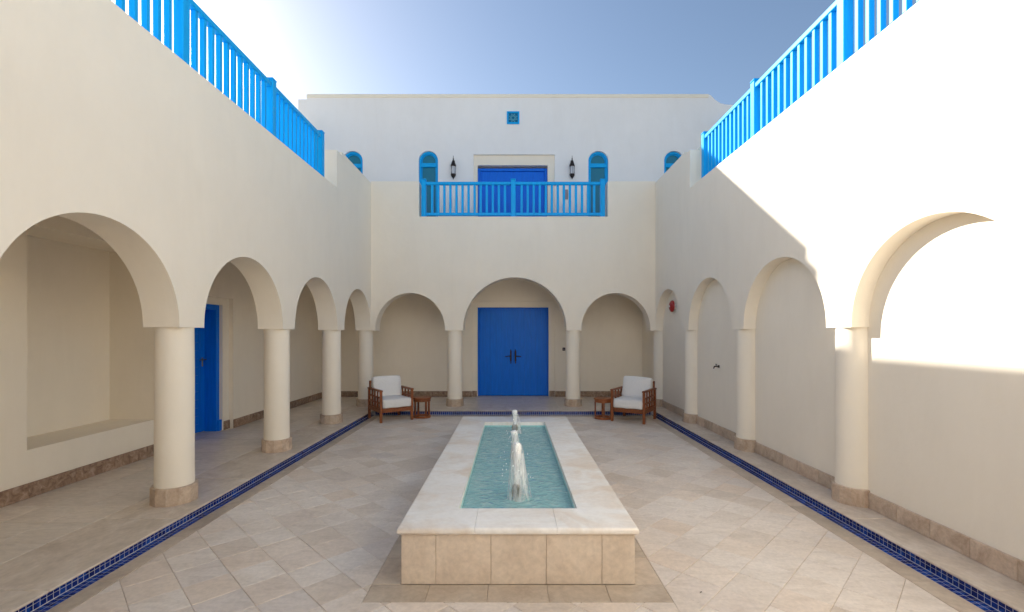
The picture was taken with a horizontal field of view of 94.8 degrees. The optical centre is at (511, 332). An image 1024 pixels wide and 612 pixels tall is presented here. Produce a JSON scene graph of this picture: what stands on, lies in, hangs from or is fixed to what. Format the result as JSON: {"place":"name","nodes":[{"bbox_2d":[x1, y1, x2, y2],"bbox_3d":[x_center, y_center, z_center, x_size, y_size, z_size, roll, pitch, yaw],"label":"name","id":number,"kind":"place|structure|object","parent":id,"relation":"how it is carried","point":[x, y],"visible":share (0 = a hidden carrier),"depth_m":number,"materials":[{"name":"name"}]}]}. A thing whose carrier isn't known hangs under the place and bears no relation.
{"place":"outdoors","nodes":[
{"label":"outdoors","id":0,"kind":"place"},
{"bbox_2d":[0,396,1023,611],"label":"gallery floor","id":1,"kind":"structure","parent":0,"point":[52,540],"depth_m":3.83,"materials":[{"name":"beige tile"}]},
{"bbox_2d":[0,215,321,507],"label":"gallery wall","id":2,"kind":"structure","parent":1,"relation":"on","point":[76,371],"depth_m":5.16,"materials":[{"name":"beige paint"}]},
{"bbox_2d":[194,304,221,432],"bbox_3d":[-4.370,0.509,6.447,0.240,1.833,0.930,0,0,0],"label":"door","id":3,"kind":"structure","parent":2,"relation":"in","point":[206,338],"depth_m":6.83,"materials":[{"name":"blue paint"}]},
{"bbox_2d":[0,0,372,506],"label":"arcade wall","id":4,"kind":"structure","parent":1,"relation":"on","point":[174,181],"depth_m":3.88,"materials":[{"name":"beige paint"}]},
{"bbox_2d":[111,0,324,176],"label":"balcony railing","id":5,"kind":"object","parent":4,"relation":"on","point":[266,103],"visible":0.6,"depth_m":4.78,"materials":[{"name":"paint"}]},
{"bbox_2d":[236,87,732,216],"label":"building","id":6,"kind":"structure","parent":1,"relation":"on","point":[517,137],"depth_m":10.55,"materials":[{"name":"white paint"}]},
{"bbox_2d":[345,152,362,173],"bbox_3d":[-3.575,-3.093,10.630,0.458,1.967,0.060,0,0,0],"label":"window","id":7,"kind":"structure","parent":6,"relation":"in","point":[354,157],"depth_m":10.63,"materials":[{"name":"paint"}]},
{"bbox_2d":[419,152,437,216],"bbox_3d":[-1.873,-3.093,10.630,0.428,1.967,0.060,0,0,0],"label":"window","id":8,"kind":"structure","parent":6,"relation":"in","point":[428,161],"depth_m":10.65,"materials":[{"name":"paint"}]},
{"bbox_2d":[451,156,455,178],"bbox_3d":[-1.290,-3.668,10.460,0.116,0.535,0.169,0,0,21],"label":"wall lantern","id":9,"kind":"object","parent":6,"relation":"attached to","point":[453,169],"depth_m":10.40,"materials":[{"name":"brown metal"}]},
{"bbox_2d":[478,168,546,216],"bbox_3d":[0.013,-2.926,10.752,1.576,1.633,0.095,0,0,0],"label":"balcony door","id":10,"kind":"structure","parent":6,"relation":"in","point":[484,174],"depth_m":10.74,"materials":[{"name":"blue paint"}]},
{"bbox_2d":[565,189,567,198],"bbox_3d":[1.217,-3.100,10.536,0.076,0.220,0.027,0,0,0],"label":"wall plate","id":11,"kind":"object","parent":6,"relation":"attached to","point":[566,193],"depth_m":10.53,"materials":[{"name":"grey plastic"}]},
{"bbox_2d":[569,158,574,178],"bbox_3d":[1.342,-3.668,10.460,0.116,0.535,0.169,0,0,21],"label":"wall lantern","id":12,"kind":"object","parent":6,"relation":"attached to","point":[572,169],"depth_m":10.40,"materials":[{"name":"brown metal"}]},
{"bbox_2d":[588,152,607,216],"bbox_3d":[1.935,-3.093,10.630,0.444,1.967,0.060,0,0,0],"label":"window","id":13,"kind":"structure","parent":6,"relation":"in","point":[597,161],"depth_m":10.65,"materials":[{"name":"paint"}]},
{"bbox_2d":[664,152,680,172],"bbox_3d":[3.630,-2.955,10.710,0.484,2.290,0.220,0,0,0],"label":"window","id":14,"kind":"structure","parent":6,"relation":"in","point":[671,157],"depth_m":10.63,"materials":[{"name":"paint"}]},
{"bbox_2d":[341,279,641,396],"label":"gallery wall","id":15,"kind":"structure","parent":1,"relation":"on","point":[514,338],"depth_m":10.53,"materials":[{"name":"beige paint"}]},
{"bbox_2d":[478,308,547,395],"bbox_3d":[0.025,0.424,10.681,1.597,2.000,0.137,0,0,0],"label":"double door","id":16,"kind":"structure","parent":15,"relation":"in","point":[513,342],"depth_m":10.69,"materials":[{"name":"blue paint"}]},
{"bbox_2d":[371,181,654,406],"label":"arcade wall","id":17,"kind":"structure","parent":1,"relation":"on","point":[452,268],"depth_m":9.10,"materials":[{"name":"beige paint"}]},
{"bbox_2d":[421,179,604,216],"bbox_3d":[0.022,-2.630,9.200,3.585,0.747,0.100,0,0,0],"label":"balcony railing","id":18,"kind":"object","parent":17,"relation":"on","point":[513,183],"visible":0.96,"depth_m":9.18,"materials":[{"name":"paint"}]},
{"bbox_2d":[642,0,1023,583],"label":"arcade wall","id":19,"kind":"structure","parent":1,"relation":"on","point":[839,266],"depth_m":3.64,"materials":[{"name":"beige paint"}]},
{"bbox_2d":[669,300,675,311],"bbox_3d":[2.866,-0.480,8.450,0.093,0.214,0.214,0,0,0],"label":"alarm bell","id":20,"kind":"object","parent":19,"relation":"attached to","point":[672,305],"visible":1,"depth_m":8.38,"materials":[{"name":"red plastic"}]},
{"bbox_2d":[701,0,919,177],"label":"balcony railing","id":21,"kind":"object","parent":19,"relation":"on","point":[775,90],"visible":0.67,"depth_m":4.83,"materials":[{"name":"paint"}]},
{"bbox_2d":[112,0,915,108],"label":"sky","id":22,"kind":"structure","parent":0,"point":[715,48],"materials":[{"name":"blue"}]},
{"bbox_2d":[46,415,984,611],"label":"courtyard floor","id":23,"kind":"structure","parent":0,"point":[315,531],"depth_m":3.25,"materials":[{"name":"beige tile"}]},
{"bbox_2d":[367,375,413,422],"bbox_3d":[-2.121,1.129,8.233,0.602,0.742,0.663,0,0,-36],"label":"armchair","id":24,"kind":"object","parent":23,"relation":"on","point":[385,394],"visible":1,"depth_m":8.17,"materials":[{"name":"white fabric"}]},
{"bbox_2d":[413,396,430,418],"bbox_3d":[-1.600,1.320,8.385,0.326,0.360,0.326,0,0,-17],"label":"side table","id":25,"kind":"object","parent":23,"relation":"on","point":[418,399],"visible":0.98,"depth_m":8.29,"materials":[{"name":"red wood"}]},
{"bbox_2d":[15,411,1017,611],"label":"mosaic step","id":26,"kind":"object","parent":23,"relation":"on","point":[932,572],"visible":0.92,"depth_m":3.57,"materials":[{"name":"tile"}]},
{"bbox_2d":[397,417,638,583],"bbox_3d":[0.035,1.304,4.657,1.434,0.392,3.744,0,0,0],"label":"fountain","id":27,"kind":"object","parent":23,"relation":"on","point":[587,538],"visible":0.88,"depth_m":2.81,"materials":[{"name":"beige stone"}]},
{"bbox_2d":[504,428,522,455],"bbox_3d":[0.031,1.068,4.562,0.199,0.290,0.218,0,0,-38],"label":"water jet","id":28,"kind":"object","parent":27,"relation":"on","point":[514,435],"visible":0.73,"depth_m":4.53,"materials":[{"name":"white liquid"}]},
{"bbox_2d":[508,410,520,426],"bbox_3d":[0.034,1.062,5.750,0.178,0.300,0.210,0,0,-41],"label":"water jet","id":29,"kind":"object","parent":27,"relation":"on","point":[514,413],"visible":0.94,"depth_m":5.70,"materials":[{"name":"white liquid"}]},
{"bbox_2d":[462,427,572,507],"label":"water","id":30,"kind":"structure","parent":27,"relation":"in","point":[544,487],"depth_m":4.04,"materials":[{"name":"teal liquid"}]},
{"bbox_2d":[502,442,530,499],"bbox_3d":[0.033,0.997,3.465,0.222,0.429,0.215,0,0,-42],"label":"water jet","id":31,"kind":"object","parent":30,"relation":"on","point":[517,449],"visible":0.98,"depth_m":3.44,"materials":[{"name":"white liquid"}]},
{"bbox_2d":[594,397,610,419],"bbox_3d":[1.600,1.320,8.270,0.326,0.360,0.326,0,0,29],"label":"side table","id":32,"kind":"object","parent":23,"relation":"on","point":[602,400],"visible":0.94,"depth_m":8.20,"materials":[{"name":"red wood"}]},
{"bbox_2d":[610,376,656,424],"bbox_3d":[2.093,1.130,8.120,0.602,0.740,0.665,0,0,34],"label":"armchair","id":33,"kind":"object","parent":23,"relation":"on","point":[637,394],"visible":1,"depth_m":8.07,"materials":[{"name":"white fabric"}]}
]}

